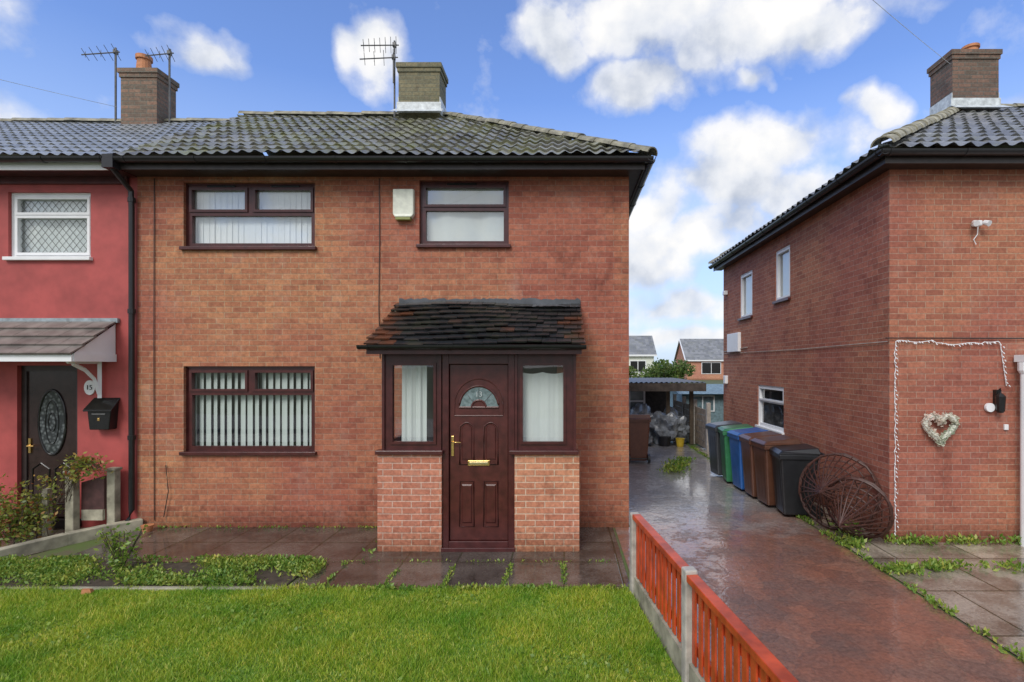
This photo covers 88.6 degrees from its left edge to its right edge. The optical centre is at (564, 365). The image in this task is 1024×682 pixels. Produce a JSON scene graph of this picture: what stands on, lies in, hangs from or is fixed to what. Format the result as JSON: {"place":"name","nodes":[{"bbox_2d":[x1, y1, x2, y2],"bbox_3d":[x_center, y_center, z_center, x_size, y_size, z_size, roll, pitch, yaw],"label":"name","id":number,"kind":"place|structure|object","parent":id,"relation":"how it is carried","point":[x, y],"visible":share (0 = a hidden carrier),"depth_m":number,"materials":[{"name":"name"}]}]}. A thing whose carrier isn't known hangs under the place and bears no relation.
{"place":"outdoors","nodes":[
{"label":"outdoors","id":0,"kind":"place"},
{"bbox_2d":[0,527,87,555],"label":"neighbour path","id":1,"kind":"structure","parent":0,"point":[58,530],"depth_m":6.77,"materials":[{"name":"concrete"}]},
{"bbox_2d":[0,451,113,545],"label":"garden shrub","id":2,"kind":"object","parent":1,"relation":"on","point":[18,533],"visible":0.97,"depth_m":6.65,"materials":[{"name":"green plant"}]},
{"bbox_2d":[0,121,220,154],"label":"roof front","id":3,"kind":"structure","parent":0,"point":[53,138],"depth_m":8.27,"materials":[{"name":"grey tile"}]},
{"bbox_2d":[0,117,228,122],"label":"ridge tiles","id":4,"kind":"object","parent":3,"relation":"on","point":[91,120],"visible":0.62,"depth_m":9.92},
{"bbox_2d":[121,77,175,123],"bbox_3d":[-7.915,-4.830,9.960,0.670,1.060,0.480,0,0,0],"label":"chimney stack","id":5,"kind":"object","parent":3,"relation":"on","point":[144,100],"visible":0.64,"depth_m":9.72,"materials":[{"name":"brick"}]},
{"bbox_2d":[117,68,179,90],"bbox_3d":[-7.915,-5.440,9.960,0.750,0.160,0.560,0,0,0],"label":"chimney oversail","id":6,"kind":"object","parent":5,"relation":"on","point":[158,73],"visible":0.61,"depth_m":9.70,"materials":[{"name":"brick"}]},
{"bbox_2d":[0,152,264,155],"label":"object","id":7,"kind":"structure","parent":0,"point":[233,154],"depth_m":10.61,"materials":[{"name":"grey tile"}]},
{"bbox_2d":[195,373,310,445],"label":"living room window blinds","id":8,"kind":"object","parent":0,"point":[270,414],"visible":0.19,"depth_m":7.26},
{"bbox_2d":[0,582,681,681],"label":"lawn","id":9,"kind":"structure","parent":0,"point":[469,653],"depth_m":4.10,"materials":[{"name":"plant"}]},
{"bbox_2d":[67,527,629,589],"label":"garden path","id":10,"kind":"structure","parent":0,"point":[335,547],"depth_m":6.05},
{"bbox_3d":[-1.013,1.020,6.688,2.295,2.360,0.785,0,0,0],"label":"porch","id":11,"kind":"object","parent":10,"relation":"on","visible":0},
{"bbox_2d":[402,365,426,440],"bbox_3d":[-1.810,0.465,6.325,0.300,0.970,0.053,0,0,0],"label":"porch curtain","id":12,"kind":"object","parent":11,"relation":"hanging from","point":[414,402],"visible":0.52,"depth_m":6.33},
{"bbox_2d":[441,354,514,551],"bbox_3d":[-1.019,1.035,6.230,0.878,2.350,0.130,0,0,0],"label":"door frame","id":13,"kind":"object","parent":11,"relation":"attached to","point":[449,545],"visible":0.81,"depth_m":6.21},
{"bbox_2d":[450,365,507,539],"bbox_3d":[-1.019,1.038,6.263,0.694,2.095,0.045,0,0,0],"label":"door leaf","id":14,"kind":"object","parent":13,"relation":"in","point":[461,375],"visible":0.8,"depth_m":6.24,"materials":[{"name":"wood"}]},
{"bbox_2d":[462,484,471,522],"bbox_3d":[-1.163,1.650,6.232,0.120,0.464,0.011,0,0,0],"label":"door panel","id":15,"kind":"structure","parent":14,"relation":"attached to","point":[466,503],"depth_m":6.23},
{"bbox_2d":[460,387,497,405],"bbox_3d":[-1.019,0.372,6.236,0.470,0.255,0.001,0,0,0],"label":"fanlight glass","id":16,"kind":"object","parent":14,"relation":"in","point":[466,400],"visible":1,"depth_m":6.24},
{"bbox_2d":[486,484,495,522],"bbox_3d":[-0.875,1.650,6.232,0.120,0.464,0.011,0,0,0],"label":"door panel","id":17,"kind":"structure","parent":14,"relation":"attached to","point":[490,503],"depth_m":6.23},
{"bbox_2d":[523,372,562,440],"bbox_3d":[-0.250,0.515,6.305,0.540,0.870,0.017,0,0,0],"label":"porch curtain","id":18,"kind":"object","parent":11,"relation":"hanging from","point":[542,406],"visible":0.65,"depth_m":6.30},
{"bbox_2d":[112,114,647,154],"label":"roof front","id":19,"kind":"structure","parent":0,"point":[351,134],"depth_m":7.74,"materials":[{"name":"tile"}]},
{"bbox_2d":[238,111,448,116],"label":"ridge tiles","id":20,"kind":"object","parent":19,"relation":"on","point":[338,113],"visible":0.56,"depth_m":9.91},
{"bbox_2d":[390,97,446,115],"bbox_3d":[-2.690,-4.795,9.830,0.960,0.370,0.740,0,0,0],"label":"lead flashing","id":21,"kind":"object","parent":19,"relation":"attached to","point":[421,107],"visible":0.83,"depth_m":9.67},
{"bbox_2d":[399,72,445,119],"bbox_3d":[-2.690,-4.820,9.940,0.760,1.240,0.520,0,0,0],"label":"chimney stack","id":22,"kind":"object","parent":19,"relation":"on","point":[422,86],"visible":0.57,"depth_m":9.68,"materials":[{"name":"brick"}]},
{"bbox_2d":[396,62,447,86],"bbox_3d":[-2.690,-5.520,9.940,0.840,0.160,0.600,0,0,0],"label":"chimney oversail","id":23,"kind":"object","parent":22,"relation":"on","point":[419,66],"visible":0.61,"depth_m":9.66,"materials":[{"name":"brick"}]},
{"bbox_2d":[472,119,651,155],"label":"roof side","id":24,"kind":"structure","parent":19,"relation":"attached to","point":[590,153],"depth_m":7.98,"materials":[{"name":"tile"}]},
{"bbox_2d":[447,112,657,155],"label":"hip tiles","id":25,"kind":"object","parent":24,"relation":"attached to","point":[605,141],"visible":0.85,"depth_m":7.71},
{"bbox_2d":[366,344,581,353],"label":"porch fascia","id":26,"kind":"structure","parent":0,"point":[473,351],"depth_m":5.96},
{"bbox_2d":[356,345,586,349],"bbox_3d":[-1.040,-0.202,5.900,2.580,0.057,0.114,0,0,0],"label":"porch gutter","id":27,"kind":"object","parent":26,"relation":"attached to","point":[471,347],"visible":1,"depth_m":5.86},
{"bbox_2d":[363,301,585,344],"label":"porch roof tiles","id":28,"kind":"object","parent":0,"point":[392,328],"visible":1,"depth_m":6.39,"materials":[{"name":"tile"}]},
{"bbox_2d":[377,443,578,551],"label":"porch dwarf walls","id":29,"kind":"structure","parent":0,"point":[409,503],"depth_m":6.17,"materials":[{"name":"brick"}]},
{"bbox_2d":[375,449,443,454],"bbox_3d":[-1.827,1.024,6.202,0.795,0.048,0.145,0,0,0],"label":"porch window left sill","id":30,"kind":"structure","parent":29,"relation":"on","point":[409,452],"depth_m":6.13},
{"bbox_2d":[382,354,441,449],"bbox_3d":[-1.812,0.430,6.242,0.705,1.140,0.085,0,0,0],"label":"porch window left frame","id":31,"kind":"object","parent":30,"relation":"on","point":[389,361],"visible":0.91,"depth_m":6.22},
{"bbox_2d":[509,449,578,454],"bbox_3d":[-0.239,1.024,6.202,0.818,0.048,0.145,0,0,0],"label":"porch window right sill","id":32,"kind":"structure","parent":29,"relation":"on","point":[544,452],"depth_m":6.13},
{"bbox_2d":[515,354,575,449],"bbox_3d":[-0.224,0.430,6.242,0.728,1.140,0.085,0,0,0],"label":"porch window right frame","id":33,"kind":"object","parent":32,"relation":"on","point":[567,362],"visible":0.88,"depth_m":6.22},
{"bbox_2d":[0,0,1023,363],"label":"sky","id":34,"kind":"structure","parent":0,"point":[747,108],"materials":[{"name":"blue"}]},
{"bbox_2d":[26,369,1023,675],"bbox_3d":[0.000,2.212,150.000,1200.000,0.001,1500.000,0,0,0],"label":"ground","id":35,"kind":"structure","parent":0,"point":[70,549],"depth_m":6.21,"materials":[{"name":"soil"}]},
{"bbox_2d":[0,171,136,526],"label":"front wall","id":36,"kind":"structure","parent":35,"relation":"on","point":[97,287],"depth_m":7.10,"materials":[{"name":"red paint"}]},
{"bbox_2d":[6,365,81,527],"bbox_3d":[-7.030,1.090,7.125,0.940,2.180,0.210,0,0,0],"label":"door frame","id":37,"kind":"object","parent":36,"relation":"attached to","point":[25,369],"visible":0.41,"depth_m":7.16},
{"bbox_2d":[28,371,75,516],"bbox_3d":[-7.030,1.080,7.200,0.680,2.000,0.040,0,0,0],"label":"door leaf","id":38,"kind":"object","parent":37,"relation":"in","point":[41,383],"visible":0.43,"depth_m":7.18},
{"bbox_2d":[37,389,66,455],"bbox_3d":[-7.030,0.780,7.175,0.402,0.918,0.032,0,0,0],"label":"door oval moulding","id":39,"kind":"object","parent":38,"relation":"attached to","point":[65,422],"depth_m":7.17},
{"bbox_2d":[40,391,64,453],"bbox_3d":[-7.030,0.780,7.174,0.340,0.860,0.001,0,0,0],"label":"door glass panel","id":40,"kind":"object","parent":38,"relation":"in","point":[52,448],"visible":1,"depth_m":7.17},
{"bbox_2d":[2,256,92,260],"bbox_3d":[-7.000,-1.448,7.115,1.180,0.047,0.130,0,0,0],"label":"leaded window sill","id":41,"kind":"structure","parent":36,"relation":"attached to","point":[46,258],"depth_m":7.05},
{"bbox_2d":[12,193,90,256],"bbox_3d":[-7.000,-1.910,7.176,1.120,0.900,0.068,0,0,0],"label":"leaded window frame","id":42,"kind":"object","parent":36,"relation":"in","point":[18,215],"visible":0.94,"depth_m":7.15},
{"bbox_2d":[21,201,86,252],"bbox_3d":[-7.000,-1.902,7.190,0.965,0.728,0.006,0,0,0],"label":"leaded window leading","id":43,"kind":"object","parent":42,"relation":"attached to","point":[54,229],"visible":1,"depth_m":7.19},
{"bbox_2d":[22,200,86,252],"bbox_3d":[-7.000,-1.910,7.250,1.120,0.860,0.040,0,0,0],"label":"leaded window curtain","id":44,"kind":"object","parent":42,"relation":"hanging from","point":[62,232],"visible":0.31,"depth_m":7.25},
{"bbox_2d":[0,321,115,353],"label":"canopy tiles","id":45,"kind":"object","parent":36,"relation":"attached to","point":[43,337],"visible":1,"depth_m":6.73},
{"bbox_2d":[0,325,116,361],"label":"canopy fascia","id":46,"kind":"structure","parent":36,"relation":"attached to","point":[100,348],"depth_m":6.73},
{"bbox_2d":[0,176,128,183],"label":"wall plate","id":47,"kind":"object","parent":36,"relation":"attached to","point":[59,180],"depth_m":7.06,"materials":[{"name":"plastic"}]},
{"bbox_2d":[0,170,136,177],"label":"soffit","id":48,"kind":"structure","parent":36,"relation":"attached to","point":[58,173],"depth_m":6.95,"materials":[{"name":"plastic"}]},
{"bbox_2d":[0,163,106,169],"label":"fascia","id":49,"kind":"structure","parent":48,"relation":"attached to","point":[50,166],"depth_m":6.78,"materials":[{"name":"white plastic"}]},
{"bbox_2d":[0,156,100,162],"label":"gutter","id":50,"kind":"object","parent":49,"relation":"attached to","point":[50,159],"visible":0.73,"depth_m":6.67,"materials":[{"name":"black plastic"}]},
{"bbox_2d":[65,361,101,397],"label":"canopy brackets","id":51,"kind":"object","parent":36,"relation":"attached to","point":[97,383],"visible":0.79,"depth_m":6.99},
{"bbox_2d":[83,398,119,429],"bbox_3d":[-6.210,0.649,7.020,0.379,0.423,0.160,0,0,0],"label":"wall post box","id":52,"kind":"object","parent":36,"relation":"attached to","point":[102,413],"visible":1,"depth_m":6.97,"materials":[{"name":"black metal"}]},
{"bbox_2d":[101,154,135,520],"bbox_3d":[-5.830,-0.303,6.871,0.140,4.794,0.423,0,0,0],"label":"downpipe","id":53,"kind":"object","parent":36,"relation":"attached to","point":[108,162],"visible":0.98,"depth_m":7.01,"materials":[{"name":"black plastic"}]},
{"bbox_2d":[0,467,142,557],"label":"garden boundary","id":54,"kind":"object","parent":35,"relation":"on","point":[99,496],"visible":0.81,"depth_m":6.82,"materials":[{"name":"concrete"}]},
{"bbox_2d":[0,552,326,590],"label":"weed border","id":55,"kind":"object","parent":35,"relation":"on","point":[86,571],"visible":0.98,"depth_m":5.47,"materials":[{"name":"plant"}]},
{"bbox_2d":[93,519,149,571],"bbox_3d":[-4.773,1.937,5.581,0.517,0.532,0.398,0,0,0],"label":"tall weed","id":56,"kind":"object","parent":55,"relation":"on","point":[117,556],"visible":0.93,"depth_m":5.58,"materials":[{"name":"green plant"}]},
{"bbox_2d":[137,177,628,527],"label":"front wall","id":57,"kind":"structure","parent":35,"relation":"on","point":[568,240],"depth_m":7.10,"materials":[{"name":"orange brick"}]},
{"bbox_2d":[179,246,316,249],"bbox_3d":[-4.282,-1.589,7.115,1.844,0.047,0.130,0,0,0],"label":"bedroom window sill","id":58,"kind":"structure","parent":57,"relation":"attached to","point":[247,247],"depth_m":7.05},
{"bbox_2d":[179,451,316,454],"bbox_3d":[-4.282,1.192,7.115,1.844,0.047,0.130,0,0,0],"label":"living room window sill","id":59,"kind":"structure","parent":57,"relation":"attached to","point":[248,453],"depth_m":7.05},
{"bbox_2d":[186,366,314,450],"bbox_3d":[-4.282,0.595,7.176,1.784,1.170,0.068,0,0,0],"label":"living room window frame","id":60,"kind":"object","parent":57,"relation":"in","point":[251,379],"visible":1,"depth_m":7.16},
{"bbox_2d":[186,183,314,245],"bbox_3d":[-4.282,-2.045,7.176,1.784,0.890,0.068,0,0,0],"label":"bedroom window frame","id":61,"kind":"object","parent":57,"relation":"in","point":[251,190],"visible":0.94,"depth_m":7.16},
{"bbox_2d":[195,191,310,242],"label":"bedroom window blinds","id":62,"kind":"object","parent":61,"relation":"hanging from","point":[252,229],"visible":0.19,"depth_m":7.26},
{"bbox_2d":[197,373,308,445],"bbox_3d":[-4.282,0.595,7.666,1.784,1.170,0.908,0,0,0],"label":"living room window","id":63,"kind":"structure","parent":57,"relation":"attached to","point":[239,411],"depth_m":8.12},
{"bbox_2d":[153,178,379,519],"bbox_3d":[-4.032,-0.220,7.072,3.077,4.640,0.035,0,0,0],"label":"cable","id":64,"kind":"object","parent":57,"relation":"attached to","point":[153,337],"visible":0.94,"depth_m":7.08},
{"bbox_2d":[123,170,641,201],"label":"soffit","id":65,"kind":"structure","parent":57,"relation":"attached to","point":[633,175],"depth_m":6.98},
{"bbox_2d":[120,163,644,206],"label":"fascia","id":66,"kind":"structure","parent":65,"relation":"attached to","point":[382,166],"depth_m":6.78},
{"bbox_2d":[266,152,492,155],"bbox_3d":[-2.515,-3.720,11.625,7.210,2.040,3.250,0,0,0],"label":"gutter","id":67,"kind":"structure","parent":66,"relation":"on","point":[350,154],"depth_m":10.68,"materials":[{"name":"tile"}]},
{"bbox_2d":[113,156,653,162],"bbox_3d":[-2.305,-2.636,6.710,6.890,0.067,0.134,0,0,0],"label":"gutter","id":68,"kind":"object","parent":66,"relation":"attached to","point":[381,159],"visible":1,"depth_m":6.67,"materials":[{"name":"black plastic"}]},
{"bbox_2d":[393,189,414,218],"bbox_3d":[-2.170,-2.185,7.061,0.280,0.390,0.077,0,0,0],"label":"alarm box","id":69,"kind":"object","parent":57,"relation":"attached to","point":[403,202],"visible":0.97,"depth_m":7.03,"materials":[{"name":"beige plastic"}]},
{"bbox_2d":[420,181,508,243],"bbox_3d":[-1.362,-2.075,7.176,1.216,0.890,0.068,0,0,0],"label":"landing window frame","id":70,"kind":"object","parent":57,"relation":"in","point":[425,207],"visible":0.89,"depth_m":7.16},
{"bbox_2d":[427,189,503,240],"bbox_3d":[-1.362,-2.075,7.251,1.216,0.850,0.038,0,0,0],"label":"landing window curtain","id":71,"kind":"object","parent":70,"relation":"hanging from","point":[465,226],"visible":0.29,"depth_m":7.25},
{"bbox_2d":[399,298,580,306],"bbox_3d":[-1.010,-0.846,6.986,2.460,0.143,0.200,0,0,0],"label":"porch flashing","id":72,"kind":"object","parent":57,"relation":"attached to","point":[543,302],"visible":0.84,"depth_m":7.08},
{"bbox_2d":[427,364,556,440],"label":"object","id":73,"kind":"object","parent":57,"relation":"attached to","point":[535,369],"depth_m":7.12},
{"bbox_2d":[289,580,629,591],"bbox_3d":[-1.007,2.163,5.116,3.413,0.073,0.236,0,0,0],"label":"weed","id":74,"kind":"object","parent":35,"relation":"on","point":[387,585],"visible":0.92,"depth_m":5.13,"materials":[{"name":"green plant"}]},
{"bbox_2d":[639,358,695,378],"bbox_3d":[4.696,0.911,23.888,2.455,2.591,2.683,0,0,0],"label":"garden tree","id":75,"kind":"object","parent":35,"relation":"on","point":[674,370],"visible":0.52,"depth_m":23.48,"materials":[{"name":"green plant"}]},
{"bbox_2d":[673,394,710,451],"bbox_3d":[3.680,1.575,15.375,0.100,1.250,4.150,0,0,0],"label":"back fence","id":76,"kind":"object","parent":35,"relation":"on","point":[700,430],"visible":0.48,"depth_m":14.24,"materials":[{"name":"wood"}]},
{"bbox_2d":[670,384,723,422],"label":"garden shed","id":77,"kind":"structure","parent":35,"relation":"on","point":[713,394],"depth_m":18.60,"materials":[{"name":"wood"}]},
{"bbox_2d":[630,512,798,681],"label":"red wooden fence","id":78,"kind":"object","parent":35,"relation":"on","point":[685,650],"visible":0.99,"depth_m":3.56,"materials":[{"name":"wood"}]},
{"bbox_2d":[724,170,888,541],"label":"side wall","id":79,"kind":"structure","parent":35,"relation":"on","point":[836,398],"depth_m":8.00,"materials":[{"name":"red brick"}]},
{"bbox_2d":[759,385,783,431],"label":"side window lower frame","id":80,"kind":"object","parent":79,"relation":"attached to","point":[761,400],"visible":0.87,"depth_m":10.48,"materials":[{"name":"white plastic"}]},
{"bbox_2d":[763,389,783,427],"bbox_3d":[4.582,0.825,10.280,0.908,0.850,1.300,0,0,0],"label":"window glass","id":81,"kind":"object","parent":79,"relation":"attached to","point":[773,413],"depth_m":10.93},
{"bbox_2d":[716,164,1023,270],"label":"soffit","id":82,"kind":"structure","parent":79,"relation":"attached to","point":[863,181],"depth_m":6.82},
{"bbox_2d":[713,156,1023,270],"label":"fascia","id":83,"kind":"structure","parent":82,"relation":"attached to","point":[868,170],"depth_m":6.30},
{"bbox_2d":[708,149,886,268],"bbox_3d":[3.780,-2.517,9.825,0.134,0.067,7.350,0,0,0],"label":"gutter side","id":84,"kind":"object","parent":83,"relation":"attached to","point":[859,167],"visible":0.98,"depth_m":7.92,"materials":[{"name":"black plastic"}]},
{"bbox_2d":[878,148,1023,155],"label":"gutter","id":85,"kind":"object","parent":83,"relation":"attached to","point":[954,151],"visible":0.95,"depth_m":6.14,"materials":[{"name":"black plastic"}]},
{"bbox_2d":[689,446,1023,661],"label":"weed","id":86,"kind":"object","parent":35,"relation":"on","point":[930,598],"visible":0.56,"depth_m":4.88,"materials":[{"name":"green plant"}]},
{"bbox_2d":[889,169,1023,541],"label":"front wall","id":87,"kind":"structure","parent":35,"relation":"on","point":[948,278],"depth_m":6.50,"materials":[{"name":"red brick"}]},
{"bbox_2d":[920,411,959,446],"bbox_3d":[4.638,0.779,6.421,0.495,0.431,0.120,0,0,0],"label":"heart wreath","id":88,"kind":"object","parent":87,"relation":"attached to","point":[939,421],"visible":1,"depth_m":6.41,"materials":[{"name":"white plant"}]},
{"bbox_2d":[894,340,1010,543],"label":"string lights","id":89,"kind":"object","parent":87,"relation":"attached to","point":[898,341],"visible":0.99,"depth_m":6.47,"materials":[{"name":"white plastic"}]},
{"bbox_2d":[889,106,1023,146],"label":"roof front","id":90,"kind":"structure","parent":87,"relation":"on","point":[1003,126],"depth_m":7.05,"materials":[{"name":"tile"}]},
{"bbox_2d":[710,139,901,263],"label":"roof side","id":91,"kind":"structure","parent":90,"relation":"attached to","point":[863,157],"depth_m":7.85,"materials":[{"name":"tile"}]},
{"bbox_2d":[870,107,961,147],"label":"hip tiles","id":92,"kind":"object","parent":91,"relation":"attached to","point":[894,135],"visible":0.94,"depth_m":6.97,"materials":[{"name":"concrete"}]},
{"bbox_2d":[930,59,998,147],"bbox_3d":[7.385,-4.800,9.665,0.830,1.400,0.570,0,0,0],"label":"chimney stack","id":93,"kind":"object","parent":90,"relation":"on","point":[967,78],"visible":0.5,"depth_m":9.38,"materials":[{"name":"brick"}]},
{"bbox_2d":[927,49,1002,76],"bbox_3d":[7.385,-5.580,9.665,0.910,0.160,0.650,0,0,0],"label":"chimney oversail","id":94,"kind":"object","parent":93,"relation":"on","point":[941,62],"visible":0.57,"depth_m":9.36,"materials":[{"name":"brick"}]},
{"bbox_2d":[930,93,1010,114],"bbox_3d":[7.385,-4.715,9.555,1.030,0.370,0.790,0,0,0],"label":"lead flashing","id":95,"kind":"object","parent":90,"relation":"attached to","point":[967,103],"visible":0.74,"depth_m":9.37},
{"bbox_2d":[629,356,653,375],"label":"walls","id":96,"kind":"structure","parent":0,"point":[649,359],"depth_m":60.00,"materials":[{"name":"white paint"}]},
{"bbox_2d":[629,336,656,354],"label":"roof","id":97,"kind":"structure","parent":96,"relation":"on","point":[641,345],"depth_m":61.27,"materials":[{"name":"tile"}]},
{"bbox_2d":[676,360,723,379],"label":"walls","id":98,"kind":"structure","parent":0,"point":[697,375],"depth_m":80.00,"materials":[{"name":"brick"}]},
{"bbox_2d":[674,339,723,360],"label":"roof","id":99,"kind":"structure","parent":98,"relation":"on","point":[703,349],"depth_m":81.99,"materials":[{"name":"tile"}]},
{"bbox_2d":[697,448,883,539],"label":"side paving","id":100,"kind":"structure","parent":0,"point":[819,526],"depth_m":7.29,"materials":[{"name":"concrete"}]},
{"bbox_2d":[705,420,741,474],"bbox_3d":[3.232,1.660,10.453,0.668,1.077,0.540,0,0,-6],"label":"wheelie bin","id":101,"kind":"object","parent":100,"relation":"on","point":[714,449],"visible":0.41,"depth_m":10.31,"materials":[{"name":"plastic"}]},
{"bbox_2d":[718,424,752,481],"bbox_3d":[3.272,1.660,9.846,0.668,1.077,0.540,0,0,7],"label":"wheelie bin","id":102,"kind":"object","parent":100,"relation":"on","point":[725,456],"visible":0.33,"depth_m":9.67,"materials":[{"name":"plastic"}]},
{"bbox_2d":[727,427,767,489],"bbox_3d":[3.302,1.660,9.282,0.668,1.077,0.540,0,0,-3],"label":"wheelie bin","id":103,"kind":"object","parent":100,"relation":"on","point":[736,460],"visible":0.41,"depth_m":9.18,"materials":[{"name":"plastic"}]},
{"bbox_2d":[739,431,781,496],"bbox_3d":[3.332,1.660,8.760,0.668,1.077,0.540,0,0,0],"label":"wheelie bin","id":104,"kind":"object","parent":100,"relation":"on","point":[750,486],"visible":0.38,"depth_m":8.65,"materials":[{"name":"plastic"}]},
{"bbox_2d":[751,435,802,505],"bbox_3d":[3.362,1.660,8.242,0.668,1.077,0.540,0,0,-3],"label":"wheelie bin","id":105,"kind":"object","parent":100,"relation":"on","point":[762,446],"visible":0.55,"depth_m":8.07,"materials":[{"name":"plastic"}]},
{"bbox_2d":[769,444,824,518],"bbox_3d":[3.432,1.690,7.717,0.668,1.017,0.540,0,0,6],"label":"wheelie bin","id":106,"kind":"object","parent":100,"relation":"on","point":[790,463],"visible":0.73,"depth_m":7.51,"materials":[{"name":"plastic"}]},
{"bbox_2d":[798,453,893,538],"bbox_3d":[3.611,1.688,6.791,0.853,1.023,1.146,0,0,0],"label":"wheel","id":107,"kind":"object","parent":100,"relation":"on","point":[825,492],"visible":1,"depth_m":6.58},
{"bbox_2d":[615,440,1023,681],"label":"driveway","id":108,"kind":"structure","parent":0,"point":[802,600],"depth_m":5.09,"materials":[{"name":"concrete"}]},
{"bbox_2d":[629,414,650,462],"bbox_3d":[1.680,1.650,11.968,0.540,1.097,0.668,0,0,0],"label":"wheelie bin","id":109,"kind":"object","parent":108,"relation":"on","point":[639,424],"visible":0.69,"depth_m":11.77,"materials":[{"name":"plastic"}]},
{"bbox_2d":[629,377,705,443],"bbox_3d":[2.475,1.311,16.330,2.750,1.777,4.340,0,0,0],"label":"carport","id":110,"kind":"object","parent":108,"relation":"on","point":[653,394],"visible":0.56,"depth_m":14.57,"materials":[{"name":"grey metal"}]},
{"bbox_2d":[649,406,689,443],"bbox_3d":[2.949,1.680,14.789,1.240,1.040,1.103,0,0,0],"label":"tarpaulin covered pile","id":111,"kind":"object","parent":108,"relation":"on","point":[673,424],"visible":0.79,"depth_m":14.48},
{"bbox_2d":[840,540,1023,658],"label":"front paving","id":112,"kind":"structure","parent":0,"point":[987,598],"depth_m":5.32,"materials":[{"name":"concrete"}]},
{"bbox_2d":[874,556,1023,576],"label":"weed","id":113,"kind":"object","parent":112,"relation":"on","point":[899,567],"visible":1,"depth_m":5.61,"materials":[{"name":"green plant"}]},
{"bbox_2d":[884,532,1021,545],"bbox_3d":[5.242,2.128,6.428,2.638,0.149,0.280,0,0,0],"label":"weed","id":114,"kind":"object","parent":112,"relation":"on","point":[915,539],"visible":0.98,"depth_m":6.41,"materials":[{"name":"green plant"}]},
{"bbox_2d":[1014,355,1023,546],"bbox_3d":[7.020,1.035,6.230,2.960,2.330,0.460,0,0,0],"label":"porch post","id":115,"kind":"object","parent":112,"relation":"on","point":[1019,359],"visible":1,"depth_m":6.36,"materials":[{"name":"white plastic"}]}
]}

